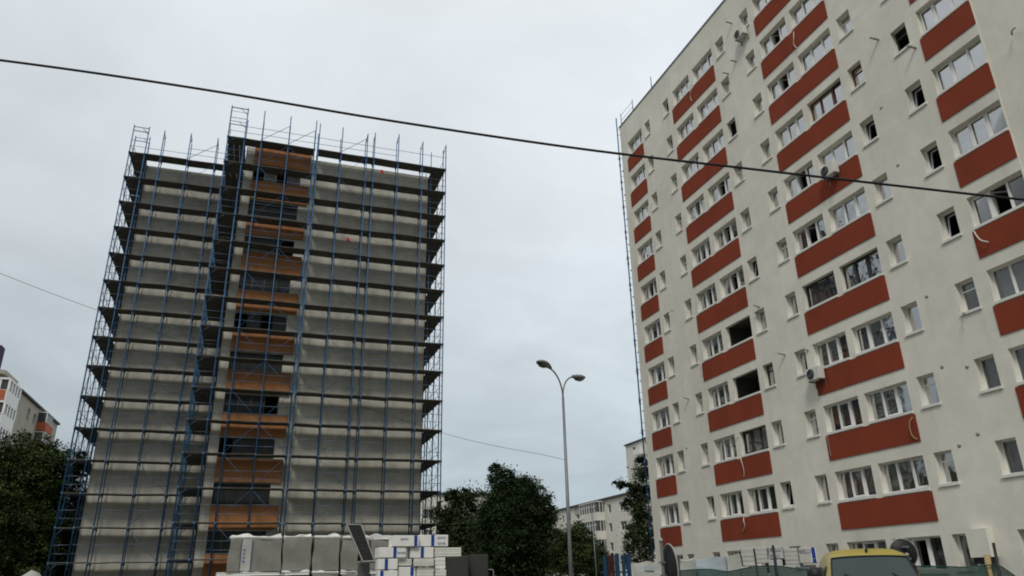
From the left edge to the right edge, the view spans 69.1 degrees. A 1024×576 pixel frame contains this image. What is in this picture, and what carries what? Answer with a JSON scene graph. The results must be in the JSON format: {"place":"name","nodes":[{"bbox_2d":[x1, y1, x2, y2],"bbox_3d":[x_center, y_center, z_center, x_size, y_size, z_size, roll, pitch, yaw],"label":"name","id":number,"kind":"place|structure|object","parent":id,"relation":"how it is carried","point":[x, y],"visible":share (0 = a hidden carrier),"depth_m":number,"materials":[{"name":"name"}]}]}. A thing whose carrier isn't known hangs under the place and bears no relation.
{"place":"outdoors","nodes":[
{"label":"outdoors","id":0,"kind":"place"},
{"bbox_2d":[0,345,59,575],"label":"balcony block","id":1,"kind":"structure","parent":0,"point":[20,407],"depth_m":98.48,"materials":[{"name":"paint"}]},
{"bbox_2d":[216,571,279,575],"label":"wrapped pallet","id":2,"kind":"object","parent":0,"point":[257,573],"visible":1,"depth_m":26.43,"materials":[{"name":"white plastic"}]},
{"bbox_2d":[226,533,282,571],"bbox_3d":[-9.473,9.755,27.429,1.880,1.321,1.281,6,-23,-18],"label":"wrapped pallet","id":3,"kind":"object","parent":2,"relation":"on","point":[248,552],"visible":0.98,"depth_m":26.88,"materials":[{"name":"plastic"}]},
{"bbox_2d":[71,147,427,575],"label":"scaffolded block","id":4,"kind":"structure","parent":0,"point":[396,505],"depth_m":49.69,"materials":[{"name":"concrete"}]},
{"bbox_2d":[205,531,265,552],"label":"window","id":5,"kind":"structure","parent":4,"relation":"in","point":[221,543],"depth_m":44.51,"materials":[{"name":"black glass"}]},
{"bbox_2d":[211,483,270,504],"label":"window","id":6,"kind":"structure","parent":4,"relation":"in","point":[226,496],"depth_m":45.74,"materials":[{"name":"black glass"}]},
{"bbox_2d":[217,437,274,458],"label":"window","id":7,"kind":"structure","parent":4,"relation":"in","point":[247,445],"depth_m":46.93,"materials":[{"name":"black glass"}]},
{"bbox_2d":[223,394,278,414],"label":"window","id":8,"kind":"structure","parent":4,"relation":"in","point":[249,400],"depth_m":47.70,"materials":[{"name":"black glass"}]},
{"bbox_2d":[228,352,282,372],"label":"window","id":9,"kind":"structure","parent":4,"relation":"in","point":[238,366],"depth_m":48.83,"materials":[{"name":"black glass"}]},
{"bbox_2d":[234,312,286,330],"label":"window","id":10,"kind":"structure","parent":4,"relation":"in","point":[251,323],"depth_m":50.00,"materials":[{"name":"black glass"}]},
{"bbox_2d":[238,275,290,292],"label":"window","id":11,"kind":"structure","parent":4,"relation":"in","point":[261,281],"depth_m":50.88,"materials":[{"name":"black glass"}]},
{"bbox_2d":[243,236,293,255],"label":"window","id":12,"kind":"structure","parent":4,"relation":"in","point":[253,239],"depth_m":51.85,"materials":[{"name":"black glass"}]},
{"bbox_2d":[248,200,297,219],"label":"window","id":13,"kind":"structure","parent":4,"relation":"in","point":[275,208],"depth_m":52.95,"materials":[{"name":"black glass"}]},
{"bbox_2d":[0,0,722,509],"label":"sky","id":14,"kind":"structure","parent":0,"point":[536,267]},
{"bbox_2d":[420,492,485,569],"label":"block","id":15,"kind":"structure","parent":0,"point":[434,501],"depth_m":109.99,"materials":[{"name":"concrete"}]},
{"bbox_2d":[0,59,1023,200],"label":"overhead cable","id":16,"kind":"object","parent":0,"point":[501,137],"visible":1,"depth_m":8.49,"materials":[{"name":"rubber"}]},
{"bbox_2d":[546,492,655,575],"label":"block","id":17,"kind":"structure","parent":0,"point":[610,517],"depth_m":110.91,"materials":[{"name":"paint"}]},
{"bbox_2d":[601,553,631,575],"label":"picket fence","id":18,"kind":"object","parent":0,"point":[612,567],"visible":1,"depth_m":35.31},
{"bbox_2d":[624,437,649,490],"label":"tower block","id":19,"kind":"structure","parent":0,"point":[634,449],"depth_m":163.16,"materials":[{"name":"paint"}]},
{"bbox_2d":[618,0,1023,575],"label":"apartment block","id":20,"kind":"structure","parent":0,"point":[897,313],"depth_m":31.86,"materials":[{"name":"beige paint"}]},
{"bbox_2d":[648,363,665,388],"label":"window","id":21,"kind":"structure","parent":20,"relation":"in","point":[658,372],"depth_m":45.67,"materials":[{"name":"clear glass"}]},
{"bbox_2d":[652,408,669,432],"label":"window","id":22,"kind":"structure","parent":20,"relation":"in","point":[662,421],"depth_m":44.66,"materials":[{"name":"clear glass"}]},
{"bbox_2d":[657,454,674,478],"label":"window","id":23,"kind":"structure","parent":20,"relation":"in","point":[666,464],"depth_m":43.64,"materials":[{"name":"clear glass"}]},
{"bbox_2d":[661,503,679,527],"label":"window","id":24,"kind":"structure","parent":20,"relation":"in","point":[671,513],"depth_m":42.63,"materials":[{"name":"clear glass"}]},
{"bbox_2d":[687,196,705,225],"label":"window","id":25,"kind":"structure","parent":20,"relation":"in","point":[694,212],"depth_m":43.46,"materials":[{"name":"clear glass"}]},
{"bbox_2d":[692,239,710,268],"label":"window","id":26,"kind":"structure","parent":20,"relation":"in","point":[702,253],"depth_m":42.30,"materials":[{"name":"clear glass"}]},
{"bbox_2d":[693,52,712,86],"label":"window","id":27,"kind":"structure","parent":20,"relation":"in","point":[707,63],"depth_m":44.22,"materials":[{"name":"clear glass"}]},
{"bbox_2d":[698,285,716,314],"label":"window","id":28,"kind":"structure","parent":20,"relation":"in","point":[705,302],"depth_m":41.45,"materials":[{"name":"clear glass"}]},
{"bbox_2d":[698,91,718,124],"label":"window","id":29,"kind":"structure","parent":20,"relation":"in","point":[712,103],"depth_m":43.20,"materials":[{"name":"clear glass"}]},
{"bbox_2d":[703,332,723,361],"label":"window","id":30,"kind":"structure","parent":20,"relation":"in","point":[714,345],"depth_m":40.28,"materials":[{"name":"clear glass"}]},
{"bbox_2d":[703,131,724,165],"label":"window","id":31,"kind":"structure","parent":20,"relation":"in","point":[718,143],"depth_m":42.17,"materials":[{"name":"clear glass"}]},
{"bbox_2d":[709,382,729,411],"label":"window","id":32,"kind":"structure","parent":20,"relation":"in","point":[720,397],"depth_m":39.26,"materials":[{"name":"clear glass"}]},
{"bbox_2d":[709,175,730,208],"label":"window","id":33,"kind":"structure","parent":20,"relation":"in","point":[716,192],"depth_m":41.37,"materials":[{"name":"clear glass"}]},
{"bbox_2d":[715,435,736,463],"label":"window","id":34,"kind":"structure","parent":20,"relation":"in","point":[724,445],"depth_m":38.25,"materials":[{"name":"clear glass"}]},
{"bbox_2d":[715,219,737,253],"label":"window","id":35,"kind":"structure","parent":20,"relation":"in","point":[722,236],"depth_m":40.34,"materials":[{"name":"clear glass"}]},
{"bbox_2d":[721,267,744,300],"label":"window","id":36,"kind":"structure","parent":20,"relation":"in","point":[729,287],"depth_m":39.30,"materials":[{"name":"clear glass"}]},
{"bbox_2d":[722,491,744,518],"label":"window","id":37,"kind":"structure","parent":20,"relation":"in","point":[733,502],"depth_m":37.23,"materials":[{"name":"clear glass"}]},
{"bbox_2d":[741,426,768,456],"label":"window","id":38,"kind":"structure","parent":20,"relation":"in","point":[755,440],"depth_m":36.12,"materials":[{"name":"clear glass"}]},
{"bbox_2d":[749,485,777,515],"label":"window","id":39,"kind":"structure","parent":20,"relation":"in","point":[763,499],"depth_m":35.10,"materials":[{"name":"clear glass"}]},
{"bbox_2d":[761,20,787,60],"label":"window","id":40,"kind":"structure","parent":20,"relation":"in","point":[769,44],"depth_m":38.06,"materials":[{"name":"clear glass"}]},
{"bbox_2d":[769,65,796,105],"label":"window","id":41,"kind":"structure","parent":20,"relation":"in","point":[777,89],"depth_m":37.07,"materials":[{"name":"clear glass"}]},
{"bbox_2d":[777,112,805,152],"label":"window","id":42,"kind":"structure","parent":20,"relation":"in","point":[796,127],"depth_m":35.87,"materials":[{"name":"clear glass"}]},
{"bbox_2d":[786,163,815,202],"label":"window","id":43,"kind":"structure","parent":20,"relation":"in","point":[795,185],"depth_m":35.07,"materials":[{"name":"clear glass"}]},
{"bbox_2d":[791,0,822,30],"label":"window","id":44,"kind":"structure","parent":20,"relation":"in","point":[805,7],"depth_m":35.96,"materials":[{"name":"clear glass"}]},
{"bbox_2d":[795,216,826,255],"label":"window","id":45,"kind":"structure","parent":20,"relation":"in","point":[803,235],"depth_m":34.02,"materials":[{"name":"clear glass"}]},
{"bbox_2d":[805,365,826,388],"bbox_3d":[13.101,3.850,32.013,0.417,0.860,0.820,6,-23,-18],"label":"air conditioner","id":46,"kind":"object","parent":20,"relation":"attached to","point":[814,374],"visible":1,"depth_m":31.86,"materials":[{"name":"metal"}]},
{"bbox_2d":[800,31,832,77],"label":"window","id":47,"kind":"structure","parent":20,"relation":"in","point":[818,51],"depth_m":34.74,"materials":[{"name":"clear glass"}]},
{"bbox_2d":[805,272,837,311],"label":"window","id":48,"kind":"structure","parent":20,"relation":"in","point":[823,290],"depth_m":32.83,"materials":[{"name":"clear glass"}]},
{"bbox_2d":[810,81,843,126],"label":"window","id":49,"kind":"structure","parent":20,"relation":"in","point":[834,96],"depth_m":33.73,"materials":[{"name":"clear glass"}]},
{"bbox_2d":[819,160,839,186],"bbox_3d":[13.903,-4.984,32.461,0.417,0.860,0.820,6,-23,-18],"label":"air conditioner","id":50,"kind":"object","parent":20,"relation":"attached to","point":[830,168],"visible":0.96,"depth_m":32.30,"materials":[{"name":"metal"}]},
{"bbox_2d":[816,333,849,368],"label":"window","id":51,"kind":"structure","parent":20,"relation":"in","point":[833,351],"depth_m":31.78,"materials":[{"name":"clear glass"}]},
{"bbox_2d":[820,133,856,178],"bbox_3d":[14.376,-5.798,32.627,0.519,1.230,2.160,6,-23,-18],"label":"window","id":52,"kind":"structure","parent":20,"relation":"in","point":[843,151],"depth_m":32.55,"materials":[{"name":"clear glass"}]},
{"bbox_2d":[826,397,862,434],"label":"window","id":53,"kind":"structure","parent":20,"relation":"in","point":[845,415],"depth_m":30.80,"materials":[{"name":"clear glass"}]},
{"bbox_2d":[831,189,868,234],"bbox_3d":[14.429,-3.241,31.616,0.521,1.230,2.160,6,-23,-18],"label":"window","id":54,"kind":"structure","parent":20,"relation":"in","point":[854,208],"depth_m":31.69,"materials":[{"name":"clear glass"}]},
{"bbox_2d":[838,466,876,502],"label":"window","id":55,"kind":"structure","parent":20,"relation":"in","point":[856,484],"depth_m":29.78,"materials":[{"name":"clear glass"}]},
{"bbox_2d":[843,249,882,293],"bbox_3d":[14.389,-0.694,30.574,0.325,1.230,2.160,6,-23,-18],"label":"window","id":56,"kind":"structure","parent":20,"relation":"in","point":[867,268],"depth_m":30.67,"materials":[{"name":"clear glass"}]},
{"bbox_2d":[851,540,886,548],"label":"window","id":57,"kind":"structure","parent":20,"relation":"in","point":[876,543],"depth_m":28.92,"materials":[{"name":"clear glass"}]},
{"bbox_2d":[855,314,897,356],"bbox_3d":[14.534,1.873,29.593,0.520,1.230,2.160,6,-23,-18],"label":"window","id":58,"kind":"structure","parent":20,"relation":"in","point":[878,333],"depth_m":29.67,"materials":[{"name":"clear glass"}]},
{"bbox_2d":[868,382,912,423],"bbox_3d":[14.588,4.429,28.582,0.522,1.230,2.160,6,-23,-18],"label":"window","id":59,"kind":"structure","parent":20,"relation":"in","point":[894,401],"depth_m":28.64,"materials":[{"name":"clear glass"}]},
{"bbox_2d":[889,237,907,269],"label":"narrow window","id":60,"kind":"structure","parent":20,"relation":"in","point":[897,247],"depth_m":29.06,"materials":[{"name":"white glass"}]},
{"bbox_2d":[882,456,929,496],"bbox_3d":[14.640,6.986,27.570,0.521,1.230,2.160,6,-23,-18],"label":"window","id":61,"kind":"structure","parent":20,"relation":"in","point":[909,475],"depth_m":27.63,"materials":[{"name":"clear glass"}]},
{"bbox_2d":[904,303,923,336],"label":"narrow window","id":62,"kind":"structure","parent":20,"relation":"in","point":[912,312],"depth_m":28.05,"materials":[{"name":"white glass"}]},
{"bbox_2d":[905,536,945,565],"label":"window","id":63,"kind":"structure","parent":20,"relation":"in","point":[934,546],"depth_m":26.24,"materials":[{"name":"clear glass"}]},
{"bbox_2d":[920,374,940,408],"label":"narrow window","id":64,"kind":"structure","parent":20,"relation":"in","point":[929,385],"depth_m":27.03,"materials":[{"name":"white glass"}]},
{"bbox_2d":[919,0,967,37],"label":"window","id":65,"kind":"structure","parent":20,"relation":"in","point":[937,11],"depth_m":28.40,"materials":[{"name":"clear glass"}]},
{"bbox_2d":[938,451,959,486],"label":"narrow window","id":66,"kind":"structure","parent":20,"relation":"in","point":[946,458],"depth_m":26.01,"materials":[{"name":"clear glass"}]},
{"bbox_2d":[935,38,986,96],"bbox_3d":[16.401,-8.028,27.094,0.519,1.230,2.080,6,-23,-18],"label":"window","id":67,"kind":"structure","parent":20,"relation":"in","point":[972,58],"depth_m":27.15,"materials":[{"name":"clear glass"}]},
{"bbox_2d":[952,103,1007,160],"bbox_3d":[16.455,-5.471,26.083,0.522,1.230,2.080,6,-23,-18],"label":"window","id":68,"kind":"structure","parent":20,"relation":"in","point":[991,123],"depth_m":26.13,"materials":[{"name":"clear glass"}]},
{"bbox_2d":[979,356,1002,393],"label":"narrow window","id":69,"kind":"structure","parent":20,"relation":"in","point":[990,362],"depth_m":25.00,"materials":[{"name":"grey glass"}]},
{"bbox_2d":[971,172,1023,229],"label":"window","id":70,"kind":"structure","parent":20,"relation":"in","point":[989,211],"depth_m":25.50,"materials":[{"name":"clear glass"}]},
{"bbox_2d":[991,257,1023,304],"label":"window","id":71,"kind":"structure","parent":20,"relation":"in","point":[1008,279],"depth_m":24.51,"materials":[{"name":"clear glass"}]},
{"bbox_2d":[1000,438,1023,477],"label":"narrow window","id":72,"kind":"structure","parent":20,"relation":"in","point":[1012,446],"depth_m":23.99,"materials":[{"name":"grey glass"}]},
{"bbox_2d":[1012,346,1023,385],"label":"window","id":73,"kind":"structure","parent":20,"relation":"in","point":[1018,352],"depth_m":23.89,"materials":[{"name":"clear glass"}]},
{"label":"ground","id":74,"kind":"structure","parent":0,"visible":0},
{"bbox_2d":[0,428,89,575],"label":"broad tree","id":75,"kind":"object","parent":74,"relation":"on","point":[31,481],"visible":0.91,"depth_m":45.58,"materials":[{"name":"green plant"}]},
{"bbox_2d":[45,125,243,575],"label":"scaffolding","id":76,"kind":"object","parent":74,"relation":"on","point":[136,181],"visible":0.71,"depth_m":50.59,"materials":[{"name":"metal"}]},
{"bbox_2d":[280,569,308,575],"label":"wrapped pallet","id":77,"kind":"object","parent":74,"relation":"on","point":[290,573],"visible":0.99,"depth_m":26.88,"materials":[{"name":"white plastic"}]},
{"bbox_2d":[280,534,311,571],"bbox_3d":[-8.094,9.914,27.885,1.052,1.309,1.254,6,-23,-18],"label":"wrapped pallet","id":78,"kind":"object","parent":77,"relation":"on","point":[296,553],"visible":0.97,"depth_m":27.34,"materials":[{"name":"plastic"}]},
{"bbox_2d":[165,105,446,575],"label":"scaffolding","id":79,"kind":"object","parent":74,"relation":"on","point":[231,190],"visible":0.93,"depth_m":50.31,"materials":[{"name":"metal"}]},
{"bbox_2d":[309,570,338,575],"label":"wrapped pallet","id":80,"kind":"object","parent":74,"relation":"on","point":[323,573],"visible":0.95,"depth_m":27.20,"materials":[{"name":"white plastic"}]},
{"bbox_2d":[309,533,340,570],"bbox_3d":[-7.105,9.994,28.215,0.990,1.365,1.253,6,-23,-18],"label":"wrapped pallet","id":81,"kind":"object","parent":80,"relation":"on","point":[324,552],"visible":0.93,"depth_m":27.67,"materials":[{"name":"plastic"}]},
{"bbox_2d":[338,570,356,575],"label":"wrapped pallet","id":82,"kind":"object","parent":74,"relation":"on","point":[347,573],"visible":0.53,"depth_m":27.48,"materials":[{"name":"white plastic"}]},
{"bbox_2d":[336,535,368,570],"bbox_3d":[-6.097,10.139,28.523,1.064,1.283,1.258,6,-23,-18],"label":"wrapped pallet","id":83,"kind":"object","parent":82,"relation":"on","point":[348,553],"visible":0.46,"depth_m":27.90,"materials":[{"name":"plastic"}]},
{"bbox_2d":[346,524,374,575],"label":"solar panel","id":84,"kind":"object","parent":74,"relation":"on","point":[365,557],"visible":1,"depth_m":13.70,"materials":[{"name":"glass"}]},
{"bbox_2d":[369,570,391,575],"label":"wrapped pallet","id":85,"kind":"object","parent":74,"relation":"on","point":[372,573],"visible":0.23,"depth_m":27.73,"materials":[{"name":"white plastic"}]},
{"bbox_2d":[369,533,397,569],"bbox_3d":[-5.050,10.240,28.864,1.093,1.305,1.256,6,-23,-18],"label":"wrapped pallet","id":86,"kind":"object","parent":85,"relation":"on","point":[377,540],"visible":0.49,"depth_m":28.38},
{"bbox_2d":[418,152,443,569],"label":"scaffolding","id":87,"kind":"object","parent":74,"relation":"on","point":[429,353],"visible":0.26,"depth_m":54.27,"materials":[{"name":"metal"}]},
{"bbox_2d":[423,479,488,575],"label":"slender tree","id":88,"kind":"object","parent":74,"relation":"on","point":[459,529],"visible":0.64,"depth_m":47.29,"materials":[{"name":"green plant"}]},
{"bbox_2d":[446,556,468,575],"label":"site cabinet","id":89,"kind":"object","parent":74,"relation":"on","point":[456,566],"visible":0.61,"depth_m":30.82,"materials":[{"name":"grey metal"}]},
{"bbox_2d":[469,554,487,575],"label":"site cabinet","id":90,"kind":"object","parent":74,"relation":"on","point":[478,565],"visible":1,"depth_m":31.82,"materials":[{"name":"grey metal"}]},
{"bbox_2d":[467,460,566,575],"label":"round tree","id":91,"kind":"object","parent":74,"relation":"on","point":[516,536],"visible":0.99,"depth_m":40.86,"materials":[{"name":"green plant"}]},
{"bbox_2d":[536,360,585,575],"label":"street lamp","id":92,"kind":"object","parent":74,"relation":"on","point":[546,364],"visible":1,"depth_m":28.80,"materials":[{"name":"metal"}]},
{"bbox_2d":[547,519,602,575],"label":"round bush","id":93,"kind":"object","parent":74,"relation":"on","point":[583,558],"visible":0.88,"depth_m":55.54,"materials":[{"name":"green plant"}]},
{"bbox_2d":[611,454,655,564],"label":"slender tree","id":94,"kind":"object","parent":74,"relation":"on","point":[638,529],"visible":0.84,"depth_m":48.98,"materials":[{"name":"green plant"}]},
{"bbox_2d":[616,118,653,562],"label":"scaffolding","id":95,"kind":"object","parent":74,"relation":"on","point":[640,399],"visible":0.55,"depth_m":49.30,"materials":[{"name":"blue paint"}]},
{"bbox_2d":[634,561,661,575],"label":"wrapped bundle","id":96,"kind":"object","parent":74,"relation":"on","point":[646,568],"visible":0.94,"depth_m":27.64,"materials":[{"name":"white plastic"}]},
{"bbox_2d":[659,538,678,575],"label":"round sign","id":97,"kind":"object","parent":74,"relation":"on","point":[669,564],"visible":1,"depth_m":14.59,"materials":[{"name":"grey metal"}]},
{"bbox_2d":[696,556,726,570],"bbox_3d":[5.561,8.501,20.359,0.833,2.153,0.951,-6,-22,13],"label":"wrapped bundle","id":98,"kind":"object","parent":74,"relation":"on","point":[717,563],"visible":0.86,"depth_m":20.29,"materials":[{"name":"white plastic"}]},
{"bbox_2d":[679,565,808,575],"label":"green netting","id":99,"kind":"object","parent":74,"relation":"on","point":[766,570],"visible":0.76,"depth_m":16.11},
{"bbox_2d":[818,547,920,575],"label":"yellow van","id":100,"kind":"object","parent":74,"relation":"on","point":[869,562],"visible":0.98,"depth_m":13.70,"materials":[{"name":"paint"}]},
{"bbox_2d":[889,538,917,564],"bbox_3d":[8.459,6.481,15.647,0.619,2.336,0.215,-2,-22,1],"label":"round sign","id":101,"kind":"object","parent":74,"relation":"on","point":[906,547],"visible":0.62,"depth_m":16.02,"materials":[{"name":"grey metal"}]},
{"bbox_2d":[915,564,1014,575],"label":"green netting","id":102,"kind":"object","parent":74,"relation":"on","point":[927,570],"visible":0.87,"depth_m":15.48,"materials":[{"name":"fabric"}]},
{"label":"foam pack","id":103,"kind":"object","parent":74,"relation":"on","visible":0},
{"bbox_2d":[376,570,397,575],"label":"foam pack","id":104,"kind":"object","parent":103,"relation":"on","point":[387,573],"visible":1,"depth_m":20.20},
{"bbox_2d":[375,559,397,569],"bbox_3d":[-3.463,7.627,20.532,0.534,0.280,0.616,5,-22,-16],"label":"foam pack","id":105,"kind":"object","parent":104,"relation":"on","point":[386,564],"visible":1,"depth_m":20.27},
{"bbox_2d":[375,547,405,558],"bbox_3d":[-3.380,7.364,20.685,0.749,0.272,0.615,7,-23,-20],"label":"foam pack","id":106,"kind":"object","parent":105,"relation":"on","point":[390,552],"visible":1,"depth_m":20.44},
{"bbox_2d":[389,535,418,546],"bbox_3d":[-3.038,7.112,20.885,0.734,0.298,0.616,6,-23,-18],"label":"foam pack","id":107,"kind":"object","parent":106,"relation":"on","point":[403,540],"visible":0.98,"depth_m":20.64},
{"bbox_2d":[416,567,433,575],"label":"foam pack","id":108,"kind":"object","parent":103,"relation":"on","point":[424,571],"visible":0.78,"depth_m":20.60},
{"bbox_2d":[411,558,433,566],"bbox_3d":[-2.524,7.706,20.875,0.572,0.195,0.608,5,-22,-16],"label":"foam pack","id":109,"kind":"object","parent":108,"relation":"on","point":[422,562],"visible":0.82,"depth_m":20.63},
{"bbox_2d":[407,547,433,558],"bbox_3d":[-2.594,7.476,21.003,0.660,0.283,0.619,5,-22,-16],"label":"foam pack","id":110,"kind":"object","parent":109,"relation":"on","point":[419,552],"visible":0.98,"depth_m":20.75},
{"bbox_2d":[418,535,447,546],"bbox_3d":[-2.292,7.232,21.265,0.828,0.315,0.620,5,-22,-16],"label":"foam pack","id":111,"kind":"object","parent":110,"relation":"on","point":[433,540],"visible":0.99,"depth_m":21.00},
{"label":"foam pack","id":112,"kind":"object","parent":74,"relation":"on","visible":0},
{"bbox_2d":[785,565,815,567],"bbox_3d":[7.567,7.445,19.489,0.794,0.338,0.619,-9,-23,18],"label":"foam pack","id":113,"kind":"object","parent":112,"relation":"on","point":[802,566],"visible":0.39,"depth_m":19.27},
{"bbox_2d":[798,547,817,563],"bbox_3d":[7.750,7.000,19.472,0.426,0.386,0.611,-9,-23,19],"label":"foam pack","id":114,"kind":"object","parent":113,"relation":"on","point":[807,555],"visible":1,"depth_m":19.21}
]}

